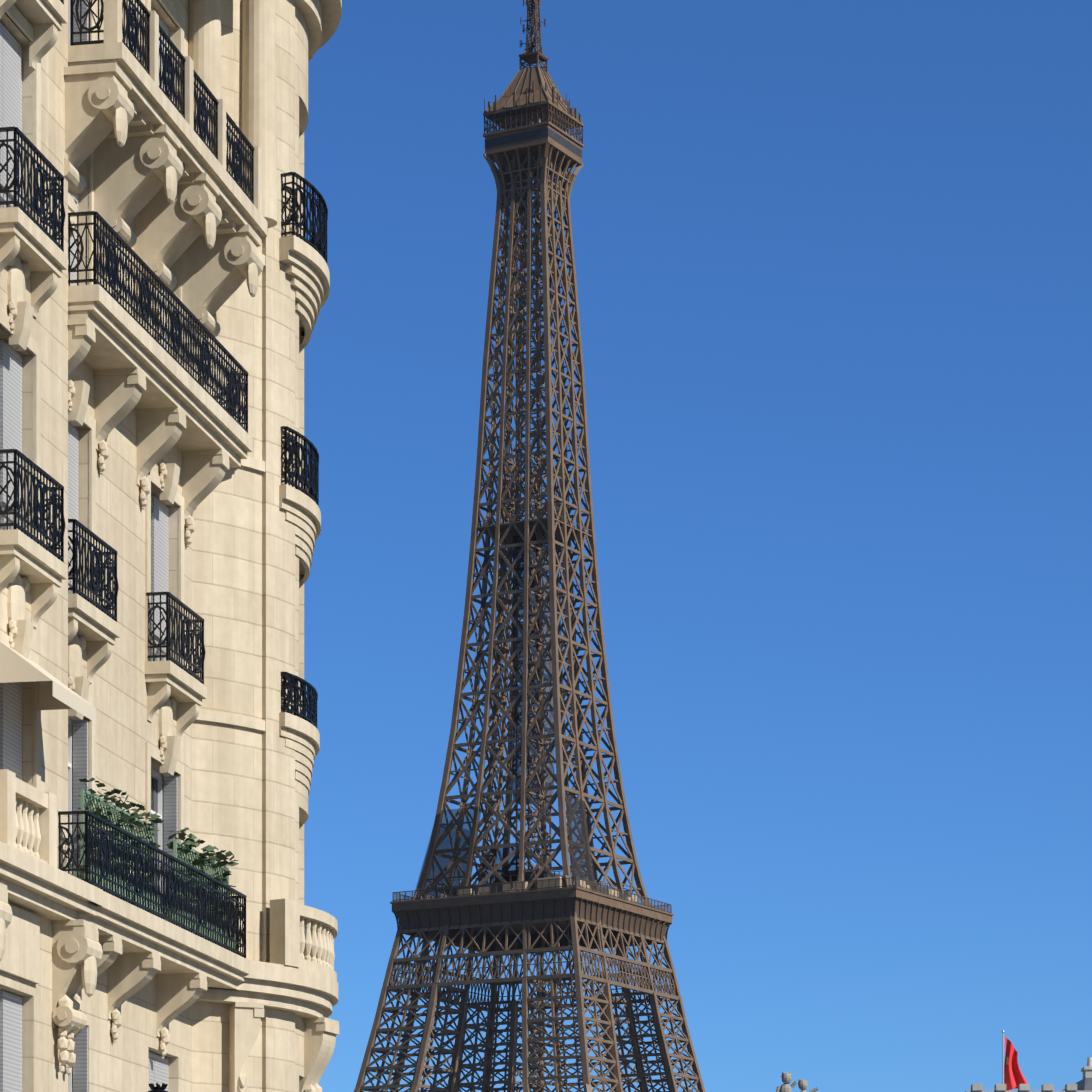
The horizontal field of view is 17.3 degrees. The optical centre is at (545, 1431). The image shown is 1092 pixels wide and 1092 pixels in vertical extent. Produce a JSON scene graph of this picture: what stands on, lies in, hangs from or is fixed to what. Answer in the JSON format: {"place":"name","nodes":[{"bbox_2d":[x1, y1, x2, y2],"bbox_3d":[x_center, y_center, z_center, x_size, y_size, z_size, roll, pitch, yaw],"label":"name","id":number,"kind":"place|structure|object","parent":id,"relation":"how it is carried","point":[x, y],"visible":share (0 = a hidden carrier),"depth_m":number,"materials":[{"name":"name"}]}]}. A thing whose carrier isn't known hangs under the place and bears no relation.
{"place":"outdoors","nodes":[
{"label":"outdoors","id":0,"kind":"place"},
{"bbox_2d":[304,0,1091,1091],"label":"sky","id":1,"kind":"structure","parent":0,"point":[833,258],"materials":[{"name":"blue"}]},
{"bbox_2d":[776,1072,817,1091],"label":"roof statue putti","id":2,"kind":"object","parent":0,"point":[786,1081],"visible":1,"depth_m":149.90,"materials":[{"name":"stone"}]},
{"bbox_2d":[1063,1078,1091,1089],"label":"roof","id":3,"kind":"structure","parent":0,"point":[1084,1084],"depth_m":153.22,"materials":[{"name":"grey"}]},
{"bbox_3d":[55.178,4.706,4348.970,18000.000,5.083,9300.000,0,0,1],"label":"ground","id":4,"kind":"structure","parent":0,"visible":0},
{"bbox_2d":[0,0,191,1091],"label":"building wall","id":5,"kind":"structure","parent":4,"relation":"on","point":[126,729],"depth_m":46.44,"materials":[{"name":"beige stone"}]},
{"bbox_2d":[0,641,95,722],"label":"awning","id":6,"kind":"object","parent":5,"relation":"attached to","point":[54,692],"visible":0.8,"depth_m":41.82,"materials":[{"name":"beige fabric"}]},
{"bbox_2d":[0,0,177,1091],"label":"building shutters","id":7,"kind":"object","parent":5,"relation":"attached to","point":[11,692],"visible":0.17,"depth_m":43.01,"materials":[{"name":"grey metal"}]},
{"bbox_2d":[68,0,162,1091],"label":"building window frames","id":8,"kind":"structure","parent":5,"relation":"in","point":[157,775],"depth_m":46.30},
{"bbox_2d":[151,776,157,895],"bbox_3d":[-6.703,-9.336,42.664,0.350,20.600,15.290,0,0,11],"label":"window glass","id":9,"kind":"object","parent":8,"relation":"in","point":[154,794],"depth_m":49.98,"materials":[{"name":"grey glass"}]},
{"bbox_2d":[0,0,338,1091],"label":"building consoles","id":10,"kind":"object","parent":5,"relation":"attached to","point":[136,180],"visible":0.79,"depth_m":46.76,"materials":[{"name":"beige stone"}]},
{"bbox_2d":[0,0,341,1017],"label":"building balconies","id":11,"kind":"structure","parent":5,"relation":"attached to","point":[296,974],"depth_m":47.45,"materials":[{"name":"beige stone"}]},
{"bbox_2d":[73,788,232,951],"bbox_3d":[-5.137,-7.346,47.698,0.240,1.280,6.510,0,0,11],"label":"building planter trellis","id":12,"kind":"object","parent":11,"relation":"on","point":[146,833],"visible":0.38,"depth_m":46.51,"materials":[{"name":"green wood"}]},
{"bbox_2d":[76,778,238,922],"bbox_3d":[-5.120,-7.598,47.714,0.406,1.177,6.591,0,0,11],"label":"ivy foliage","id":13,"kind":"object","parent":12,"relation":"attached to","point":[191,843],"visible":0.58,"depth_m":47.16,"materials":[{"name":"green plant"}]},
{"bbox_2d":[0,0,327,957],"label":"building railings","id":14,"kind":"object","parent":11,"relation":"on","point":[228,382],"visible":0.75,"depth_m":46.59,"materials":[{"name":"black metal"}]},
{"bbox_2d":[192,0,307,1091],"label":"building wall","id":15,"kind":"structure","parent":4,"relation":"on","point":[249,801],"depth_m":51.60,"materials":[{"name":"stone"}]},
{"bbox_2d":[353,0,704,1091],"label":"lattice tower","id":16,"kind":"structure","parent":4,"relation":"on","point":[511,906],"depth_m":743.75,"materials":[{"name":"metal"}]},
{"bbox_2d":[965,1084,1091,1091],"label":"parapet battlement","id":17,"kind":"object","parent":4,"relation":"on","point":[1024,1087],"depth_m":148.90,"materials":[{"name":"white stone"}]},
{"bbox_2d":[1002,1030,1004,1083],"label":"flag pole","id":18,"kind":"object","parent":17,"relation":"on","point":[1003,1031],"visible":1,"depth_m":149.46,"materials":[{"name":"white metal"}]},
{"bbox_2d":[1004,1035,1027,1090],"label":"flag","id":19,"kind":"object","parent":18,"relation":"attached to","point":[1014,1078],"visible":0.96,"depth_m":149.48,"materials":[{"name":"red fabric"}]},
{"bbox_2d":[1081,1057,1091,1078],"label":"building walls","id":20,"kind":"structure","parent":4,"relation":"on","point":[1086,1071],"depth_m":155.03,"materials":[{"name":"white stone"}]},
{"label":"pavement","id":21,"kind":"structure","parent":0,"visible":0},
{"bbox_2d":[148,1083,168,1091],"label":"balcony railing","id":22,"kind":"object","parent":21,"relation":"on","point":[157,1088],"visible":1,"depth_m":34.31,"materials":[{"name":"black metal"}]}
]}

